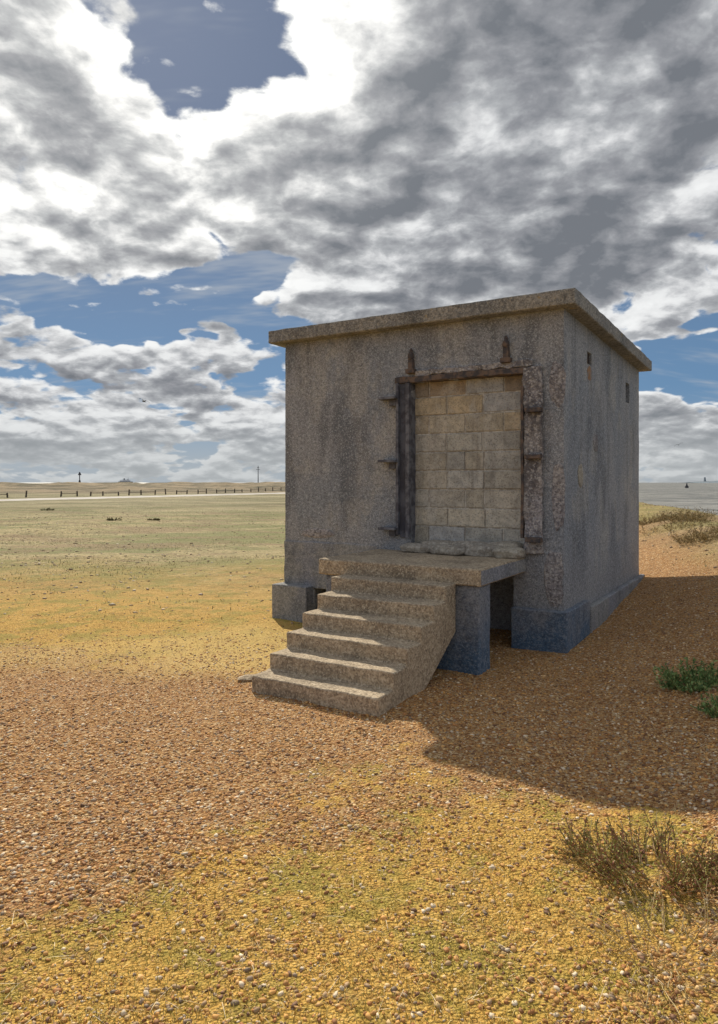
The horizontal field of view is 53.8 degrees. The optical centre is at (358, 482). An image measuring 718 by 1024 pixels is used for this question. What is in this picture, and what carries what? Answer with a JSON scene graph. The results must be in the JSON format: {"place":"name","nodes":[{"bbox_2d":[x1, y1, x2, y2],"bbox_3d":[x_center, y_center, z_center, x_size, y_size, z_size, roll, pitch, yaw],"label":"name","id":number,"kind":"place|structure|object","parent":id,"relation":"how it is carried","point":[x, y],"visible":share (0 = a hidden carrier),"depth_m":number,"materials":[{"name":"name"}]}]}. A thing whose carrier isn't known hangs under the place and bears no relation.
{"place":"outdoors","nodes":[
{"label":"outdoors","id":0,"kind":"place"},
{"bbox_2d":[0,492,284,500],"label":"gravel track","id":1,"kind":"structure","parent":0,"point":[130,496],"depth_m":76.76,"materials":[{"name":"beige gravel"}]},
{"bbox_2d":[0,482,717,1023],"bbox_3d":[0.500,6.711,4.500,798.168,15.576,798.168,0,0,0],"label":"ground","id":2,"kind":"structure","parent":0,"point":[224,514],"depth_m":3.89,"materials":[{"name":"gravel"}]},
{"bbox_2d":[0,487,281,497],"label":"post and rail fence","id":3,"kind":"object","parent":2,"relation":"on","point":[140,492],"visible":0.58,"depth_m":93.70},
{"bbox_2d":[236,674,254,681],"bbox_3d":[-0.866,1.649,5.953,0.326,0.063,0.157,0,0,-19],"label":"broken kerb stone","id":4,"kind":"object","parent":2,"relation":"on","point":[245,678],"visible":0.35,"depth_m":5.88,"materials":[{"name":"stone"}]},
{"bbox_2d":[272,582,313,622],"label":"plinth","id":5,"kind":"structure","parent":2,"relation":"on","point":[293,602],"depth_m":8.36,"materials":[{"name":"concrete"}]},
{"bbox_2d":[252,575,455,716],"bbox_3d":[-0.005,1.385,5.842,1.157,1.039,1.367,0,0,31],"label":"stair flight","id":6,"kind":"object","parent":2,"relation":"on","point":[372,646],"visible":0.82,"depth_m":5.67,"materials":[{"name":"concrete"}]},
{"bbox_2d":[0,502,717,627],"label":"field stones","id":7,"kind":"object","parent":2,"relation":"on","point":[111,604],"visible":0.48,"depth_m":15.49,"materials":[{"name":"stone"}]},
{"bbox_2d":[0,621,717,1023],"bbox_3d":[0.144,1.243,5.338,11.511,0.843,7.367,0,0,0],"label":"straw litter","id":8,"kind":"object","parent":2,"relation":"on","point":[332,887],"visible":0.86,"depth_m":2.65,"materials":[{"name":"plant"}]},
{"bbox_2d":[0,503,717,619],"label":"field grass","id":9,"kind":"structure","parent":2,"relation":"on","point":[169,556],"depth_m":15.20,"materials":[{"name":"green plant"}]},
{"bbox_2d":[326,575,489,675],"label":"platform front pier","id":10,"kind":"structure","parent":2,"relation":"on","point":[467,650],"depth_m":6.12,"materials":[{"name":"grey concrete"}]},
{"bbox_2d":[400,543,431,552],"bbox_3d":[0.647,0.702,7.529,0.432,0.106,0.287,0,0,31],"label":"sill stone","id":11,"kind":"object","parent":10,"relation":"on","point":[415,548],"visible":0.66,"depth_m":7.42,"materials":[{"name":"grey stone"}]},
{"bbox_2d":[429,544,464,555],"bbox_3d":[0.931,0.700,7.308,0.436,0.116,0.295,0,0,31],"label":"sill stone","id":12,"kind":"object","parent":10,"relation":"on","point":[449,550],"visible":0.77,"depth_m":7.18,"materials":[{"name":"grey stone"}]},
{"bbox_2d":[453,541,486,546],"bbox_3d":[1.161,0.689,7.326,0.428,0.169,0.288,0,0,31],"label":"sill stone","id":13,"kind":"object","parent":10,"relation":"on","point":[465,543],"visible":0.35,"depth_m":7.25,"materials":[{"name":"grey stone"}]},
{"bbox_2d":[464,544,496,556],"bbox_3d":[1.268,0.692,7.154,0.411,0.139,0.296,0,0,31],"label":"sill stone","id":14,"kind":"object","parent":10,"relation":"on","point":[484,550],"visible":0.55,"depth_m":7.06,"materials":[{"name":"grey stone"}]},
{"bbox_2d":[481,559,525,585],"bbox_3d":[1.348,0.815,6.512,0.011,0.124,1.179,0,0,32],"label":"platform edge band","id":15,"kind":"object","parent":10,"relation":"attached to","point":[490,575],"visible":1,"depth_m":6.44,"materials":[{"name":"concrete"}]},
{"bbox_2d":[487,541,523,547],"bbox_3d":[1.478,0.686,7.159,0.417,0.184,0.277,0,0,31],"label":"sill stone","id":16,"kind":"object","parent":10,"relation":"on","point":[506,543],"visible":0.36,"depth_m":7.07,"materials":[{"name":"grey stone"}]},
{"bbox_2d":[493,546,525,558],"bbox_3d":[1.476,0.695,6.968,0.338,0.129,0.277,0,0,32],"label":"sill stone","id":17,"kind":"object","parent":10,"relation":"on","point":[508,552],"visible":0.99,"depth_m":6.87,"materials":[{"name":"grey stone"}]},
{"bbox_2d":[285,309,638,629],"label":"walls","id":18,"kind":"structure","parent":2,"relation":"on","point":[340,437],"depth_m":7.96,"materials":[{"name":"concrete"}]},
{"bbox_2d":[298,529,333,537],"bbox_3d":[-0.506,0.600,8.350,0.533,0.111,0.023,0,0,32],"label":"render patch","id":19,"kind":"object","parent":18,"relation":"attached to","point":[318,533],"visible":1,"depth_m":8.33,"materials":[{"name":"grey concrete"}]},
{"bbox_2d":[284,540,378,588],"bbox_3d":[-0.332,0.974,8.266,1.328,0.559,0.075,0,0,31],"label":"wall band","id":20,"kind":"object","parent":18,"relation":"attached to","point":[301,562],"depth_m":8.38,"materials":[{"name":"concrete"}]},
{"bbox_2d":[378,527,396,530],"bbox_3d":[0.331,0.508,7.770,0.208,0.034,0.144,0,0,31],"label":"hinge plate","id":21,"kind":"object","parent":18,"relation":"attached to","point":[388,528],"visible":1,"depth_m":7.72,"materials":[{"name":"metal"}]},
{"bbox_2d":[378,460,396,462],"bbox_3d":[0.327,-0.233,7.771,0.219,0.036,0.140,0,0,31],"label":"hinge plate","id":22,"kind":"object","parent":18,"relation":"attached to","point":[385,461],"visible":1,"depth_m":7.72,"materials":[{"name":"brown metal"}]},
{"bbox_2d":[378,396,397,400],"bbox_3d":[0.332,-0.924,7.769,0.212,0.033,0.147,0,0,31],"label":"hinge plate","id":23,"kind":"object","parent":18,"relation":"attached to","point":[388,398],"visible":0.94,"depth_m":7.71,"materials":[{"name":"metal"}]},
{"bbox_2d":[396,384,399,534],"bbox_3d":[0.433,-0.254,7.754,0.036,1.653,0.084,0,0,31],"label":"jamb flange","id":24,"kind":"object","parent":18,"relation":"attached to","point":[398,460],"visible":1,"depth_m":7.72,"materials":[{"name":"metal"}]},
{"bbox_2d":[400,384,405,537],"bbox_3d":[0.500,-0.240,7.754,0.091,1.682,0.072,0,0,32],"label":"jamb web","id":25,"kind":"object","parent":18,"relation":"attached to","point":[402,458],"visible":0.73,"depth_m":7.73},
{"bbox_2d":[405,383,415,537],"bbox_3d":[0.563,-0.241,7.731,0.051,1.683,0.164,0,0,32],"label":"jamb flange","id":26,"kind":"object","parent":18,"relation":"attached to","point":[410,496],"visible":1,"depth_m":7.68,"materials":[{"name":"metal"}]},
{"bbox_2d":[268,288,651,371],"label":"roof slab","id":27,"kind":"structure","parent":18,"relation":"on","point":[579,306],"depth_m":7.51,"materials":[{"name":"grey concrete"}]},
{"bbox_2d":[396,367,525,383],"bbox_3d":[1.055,-1.117,7.433,1.468,0.081,0.150,0,0,31],"label":"lintel angle","id":28,"kind":"object","parent":18,"relation":"attached to","point":[483,374],"visible":0.91,"depth_m":7.36,"materials":[{"name":"brown metal"}]},
{"bbox_2d":[405,368,415,373],"bbox_3d":[0.565,-1.206,7.665,0.103,0.054,0.093,0,0,32],"label":"pin base","id":29,"kind":"object","parent":28,"relation":"on","point":[410,370],"visible":1,"depth_m":7.63,"materials":[{"name":"metal"}]},
{"bbox_2d":[408,358,414,367],"bbox_3d":[0.568,-1.286,7.669,0.059,0.110,0.064,0,0,31],"label":"pin back","id":30,"kind":"object","parent":29,"relation":"on","point":[411,363],"visible":0.91,"depth_m":7.65,"materials":[{"name":"metal"}]},
{"bbox_2d":[408,352,413,358],"bbox_3d":[0.561,-1.368,7.657,0.070,0.091,0.061,0,0,31],"label":"pin knob","id":31,"kind":"object","parent":30,"relation":"on","point":[410,355],"visible":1,"depth_m":7.63,"materials":[{"name":"metal"}]},
{"bbox_2d":[500,357,511,362],"bbox_3d":[1.478,-1.228,7.105,0.102,0.054,0.095,0,0,31],"label":"pin base","id":32,"kind":"object","parent":28,"relation":"on","point":[505,359],"visible":1,"depth_m":7.07,"materials":[{"name":"metal"}]},
{"bbox_2d":[503,347,509,356],"bbox_3d":[1.481,-1.308,7.109,0.058,0.110,0.066,0,0,31],"label":"pin back","id":33,"kind":"object","parent":32,"relation":"on","point":[506,351],"visible":0.87,"depth_m":7.08,"materials":[{"name":"metal"}]},
{"bbox_2d":[502,340,508,347],"bbox_3d":[1.474,-1.388,7.098,0.070,0.091,0.061,0,0,31],"label":"pin knob","id":34,"kind":"object","parent":33,"relation":"on","point":[505,343],"visible":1,"depth_m":7.07,"materials":[{"name":"metal"}]},
{"bbox_2d":[415,377,520,540],"bbox_3d":[1.176,-0.195,7.483,1.355,1.837,0.049,0,0,32],"label":"mortar","id":35,"kind":"object","parent":18,"relation":"attached to","point":[484,470],"visible":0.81,"depth_m":7.48,"materials":[{"name":"grey concrete"}]},
{"bbox_2d":[415,375,523,543],"bbox_3d":[1.172,-0.220,7.476,1.334,1.773,0.061,0,0,31],"label":"block infill","id":36,"kind":"object","parent":18,"relation":"attached to","point":[494,402],"visible":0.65,"depth_m":7.45,"materials":[{"name":"beige concrete"}]},
{"bbox_2d":[415,359,533,375],"bbox_3d":[1.169,-1.182,7.330,1.315,0.091,0.104,0,0,31],"label":"lintel","id":37,"kind":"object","parent":18,"relation":"attached to","point":[499,365],"visible":0.91,"depth_m":7.26,"materials":[{"name":"grey concrete"}]},
{"bbox_2d":[522,365,543,554],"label":"pier","id":38,"kind":"structure","parent":18,"relation":"attached to","point":[533,437],"depth_m":6.94,"materials":[{"name":"grey concrete"}]},
{"bbox_2d":[520,386,523,537],"bbox_3d":[1.649,-0.200,7.056,0.034,1.501,0.165,0,0,31],"label":"door jamb","id":39,"kind":"object","parent":38,"relation":"attached to","point":[521,466],"visible":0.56,"depth_m":6.99,"materials":[{"name":"metal"}]},
{"bbox_2d":[524,536,541,542],"bbox_3d":[1.704,0.558,6.911,0.153,0.053,0.122,0,0,31],"label":"keeper plate","id":40,"kind":"object","parent":38,"relation":"attached to","point":[534,539],"visible":1,"depth_m":6.86,"materials":[{"name":"metal"}]},
{"bbox_2d":[525,406,541,412],"bbox_3d":[1.711,-0.712,6.906,0.145,0.054,0.118,0,0,31],"label":"keeper plate","id":41,"kind":"object","parent":38,"relation":"attached to","point":[533,409],"visible":1,"depth_m":6.86,"materials":[{"name":"metal"}]},
{"bbox_2d":[525,454,542,458],"bbox_3d":[1.709,-0.254,6.905,0.154,0.060,0.114,0,0,32],"label":"keeper plate","id":42,"kind":"object","parent":38,"relation":"attached to","point":[533,456],"visible":1,"depth_m":6.86,"materials":[{"name":"metal"}]},
{"bbox_2d":[544,549,563,605],"bbox_3d":[1.894,0.927,6.880,0.193,0.564,0.022,0,0,32],"label":"render patch","id":43,"kind":"object","parent":18,"relation":"attached to","point":[553,577],"visible":1,"depth_m":6.87,"materials":[{"name":"grey concrete"}]},
{"bbox_2d":[549,360,565,409],"bbox_3d":[1.929,-0.948,6.859,0.167,0.486,0.024,0,0,32],"label":"render patch","id":44,"kind":"object","parent":18,"relation":"attached to","point":[557,387],"visible":1,"depth_m":6.85,"materials":[{"name":"grey concrete"}]},
{"bbox_2d":[551,464,565,529],"bbox_3d":[1.933,0.141,6.856,0.139,0.648,0.022,0,0,31],"label":"render patch","id":45,"kind":"object","parent":18,"relation":"attached to","point":[558,496],"visible":1,"depth_m":6.85,"materials":[{"name":"grey concrete"}]},
{"bbox_2d":[578,462,582,488],"bbox_3d":[2.302,-0.070,7.360,0.026,0.285,0.209,0,0,31],"label":"wall patch","id":46,"kind":"object","parent":18,"relation":"attached to","point":[580,474],"visible":1,"depth_m":7.33,"materials":[{"name":"grey concrete"}]},
{"bbox_2d":[587,365,590,379],"bbox_3d":[2.495,-1.193,7.681,0.024,0.176,0.224,0,0,32],"label":"vent rust patch","id":47,"kind":"object","parent":18,"relation":"attached to","point":[589,371],"visible":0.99,"depth_m":7.67,"materials":[{"name":"brown metal"}]},
{"bbox_2d":[593,434,598,451],"bbox_3d":[2.655,-0.443,7.935,0.021,0.211,0.271,0,0,32],"label":"wall patch","id":48,"kind":"object","parent":18,"relation":"attached to","point":[595,441],"visible":1,"depth_m":7.90,"materials":[{"name":"grey concrete"}]},
{"bbox_2d":[511,600,589,652],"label":"plinth","id":49,"kind":"structure","parent":2,"relation":"on","point":[555,631],"depth_m":6.90,"materials":[{"name":"concrete"}]},
{"bbox_2d":[539,817,637,866],"bbox_3d":[1.040,1.589,3.137,0.415,0.156,0.347,0,0,-29],"label":"sea purslane shrub","id":50,"kind":"object","parent":2,"relation":"on","point":[571,844],"visible":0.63,"depth_m":3.14,"materials":[{"name":"green plant"}]},
{"bbox_2d":[589,574,644,632],"bbox_3d":[3.262,1.636,8.859,0.095,0.653,3.172,0,0,32],"label":"side footing","id":51,"kind":"object","parent":2,"relation":"on","point":[603,608],"visible":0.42,"depth_m":8.21,"materials":[{"name":"concrete"}]},
{"bbox_2d":[555,873,717,1014],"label":"dry grass clump","id":52,"kind":"object","parent":2,"relation":"on","point":[687,960],"visible":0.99,"depth_m":2.51,"materials":[{"name":"beige plant"}]},
{"bbox_2d":[573,807,717,908],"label":"sea purslane shrub","id":53,"kind":"object","parent":2,"relation":"on","point":[670,881],"visible":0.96,"depth_m":2.93,"materials":[{"name":"green plant"}]},
{"bbox_2d":[639,514,670,524],"bbox_3d":[6.846,0.937,17.078,1.203,0.404,0.913,0,0,-26],"label":"marram tuft","id":54,"kind":"object","parent":2,"relation":"on","point":[648,517],"visible":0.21,"depth_m":16.95,"materials":[{"name":"green plant"}]},
{"bbox_2d":[639,512,676,524],"bbox_3d":[6.958,0.846,16.521,1.055,0.356,0.726,0,0,0],"label":"marram tuft","id":55,"kind":"object","parent":2,"relation":"on","point":[651,520],"visible":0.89,"depth_m":16.41,"materials":[{"name":"green plant"}]},
{"bbox_2d":[639,511,710,536],"bbox_3d":[6.227,0.818,14.057,1.454,0.539,1.037,0,0,0],"label":"marram tuft","id":56,"kind":"object","parent":2,"relation":"on","point":[680,526],"visible":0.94,"depth_m":13.97,"materials":[{"name":"green plant"}]},
{"bbox_2d":[648,508,705,520],"bbox_3d":[7.729,0.807,17.357,1.598,0.401,1.081,0,0,0],"label":"marram tuft","id":57,"kind":"object","parent":2,"relation":"on","point":[674,515],"visible":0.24,"depth_m":17.14,"materials":[{"name":"green plant"}]},
{"bbox_2d":[653,512,701,521],"bbox_3d":[7.521,0.829,16.826,0.920,0.306,0.902,0,0,-34],"label":"marram tuft","id":58,"kind":"object","parent":2,"relation":"on","point":[665,517],"visible":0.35,"depth_m":16.82,"materials":[{"name":"green plant"}]},
{"bbox_2d":[649,657,717,694],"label":"green ragwort","id":59,"kind":"object","parent":2,"relation":"on","point":[672,678],"visible":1,"depth_m":5.25,"materials":[{"name":"green plant"}]},
{"bbox_2d":[669,511,701,520],"bbox_3d":[7.197,0.758,15.524,0.910,0.269,0.660,0,0,0],"label":"marram tuft","id":60,"kind":"object","parent":2,"relation":"on","point":[670,517],"visible":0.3,"depth_m":15.52,"materials":[{"name":"green plant"}]},
{"bbox_2d":[669,513,708,523],"bbox_3d":[6.957,0.754,14.987,0.898,0.263,0.634,0,0,9],"label":"marram tuft","id":61,"kind":"object","parent":2,"relation":"on","point":[691,520],"visible":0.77,"depth_m":14.95,"materials":[{"name":"green plant"}]},
{"bbox_2d":[661,508,717,518],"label":"marram tuft","id":62,"kind":"object","parent":2,"relation":"on","point":[709,515],"visible":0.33,"depth_m":17.34,"materials":[{"name":"green plant"}]},
{"bbox_2d":[666,836,717,894],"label":"sea purslane shrub","id":63,"kind":"object","parent":2,"relation":"on","point":[710,875],"visible":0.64,"depth_m":2.86,"materials":[{"name":"green plant"}]},
{"bbox_2d":[669,521,717,541],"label":"marram tuft","id":64,"kind":"object","parent":2,"relation":"on","point":[711,529],"visible":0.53,"depth_m":12.35,"materials":[{"name":"green plant"}]},
{"bbox_2d":[669,507,717,516],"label":"marram tuft","id":65,"kind":"object","parent":2,"relation":"on","point":[692,513],"visible":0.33,"depth_m":17.49,"materials":[{"name":"green plant"}]},
{"bbox_2d":[670,527,717,544],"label":"marram tuft","id":66,"kind":"object","parent":2,"relation":"on","point":[687,541],"visible":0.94,"depth_m":11.63,"materials":[{"name":"green plant"}]},
{"bbox_2d":[675,506,717,520],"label":"marram tuft","id":67,"kind":"object","parent":2,"relation":"on","point":[693,516],"visible":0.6,"depth_m":15.24,"materials":[{"name":"green plant"}]},
{"bbox_2d":[676,528,717,542],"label":"marram tuft","id":68,"kind":"object","parent":2,"relation":"on","point":[705,534],"visible":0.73,"depth_m":11.71,"materials":[{"name":"green plant"}]},
{"bbox_2d":[690,687,717,717],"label":"green ragwort","id":69,"kind":"object","parent":2,"relation":"on","point":[712,711],"visible":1,"depth_m":4.64,"materials":[{"name":"green plant"}]},
{"bbox_2d":[690,937,717,992],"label":"dry grass clump","id":70,"kind":"object","parent":2,"relation":"on","point":[710,958],"visible":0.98,"depth_m":2.34,"materials":[{"name":"brown plant"}]},
{"bbox_2d":[0,0,717,482],"label":"sky","id":71,"kind":"structure","parent":0,"point":[184,183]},
{"bbox_2d":[388,462,395,468],"bbox_3d":[0.378,-0.185,7.782,0.086,0.070,0.075,0,0,31],"label":"hinge web","id":72,"kind":"object","parent":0,"point":[392,465],"visible":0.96,"depth_m":7.75},
{"bbox_2d":[389,399,395,405],"bbox_3d":[0.380,-0.875,7.780,0.080,0.071,0.074,0,0,32],"label":"hinge web","id":73,"kind":"object","parent":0,"point":[392,402],"visible":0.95,"depth_m":7.75},
{"bbox_2d":[389,531,396,536],"bbox_3d":[0.378,0.559,7.783,0.079,0.074,0.071,0,0,31],"label":"hinge web","id":74,"kind":"object","parent":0,"point":[392,533],"visible":0.63,"depth_m":7.75},
{"bbox_2d":[319,549,525,586],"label":"platform slab","id":75,"kind":"structure","parent":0,"point":[462,570],"depth_m":6.56,"materials":[{"name":"grey concrete"}]},
{"bbox_2d":[423,540,455,544],"bbox_3d":[0.870,0.690,7.513,0.398,0.159,0.272,0,0,32],"label":"sill stone","id":76,"kind":"object","parent":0,"point":[442,542],"visible":0.41,"depth_m":7.42,"materials":[{"name":"grey stone"}]},
{"bbox_2d":[639,483,717,514],"bbox_3d":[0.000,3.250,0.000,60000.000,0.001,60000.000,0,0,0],"label":"sea","id":77,"kind":"structure","parent":0,"point":[703,496],"depth_m":177.26,"materials":[{"name":"liquid"}]},
{"bbox_2d":[685,477,717,482],"bbox_3d":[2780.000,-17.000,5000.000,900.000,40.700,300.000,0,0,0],"label":"distant headland","id":78,"kind":"structure","parent":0,"point":[704,481],"depth_m":4970.62,"materials":[{"name":"grey"}]}
]}

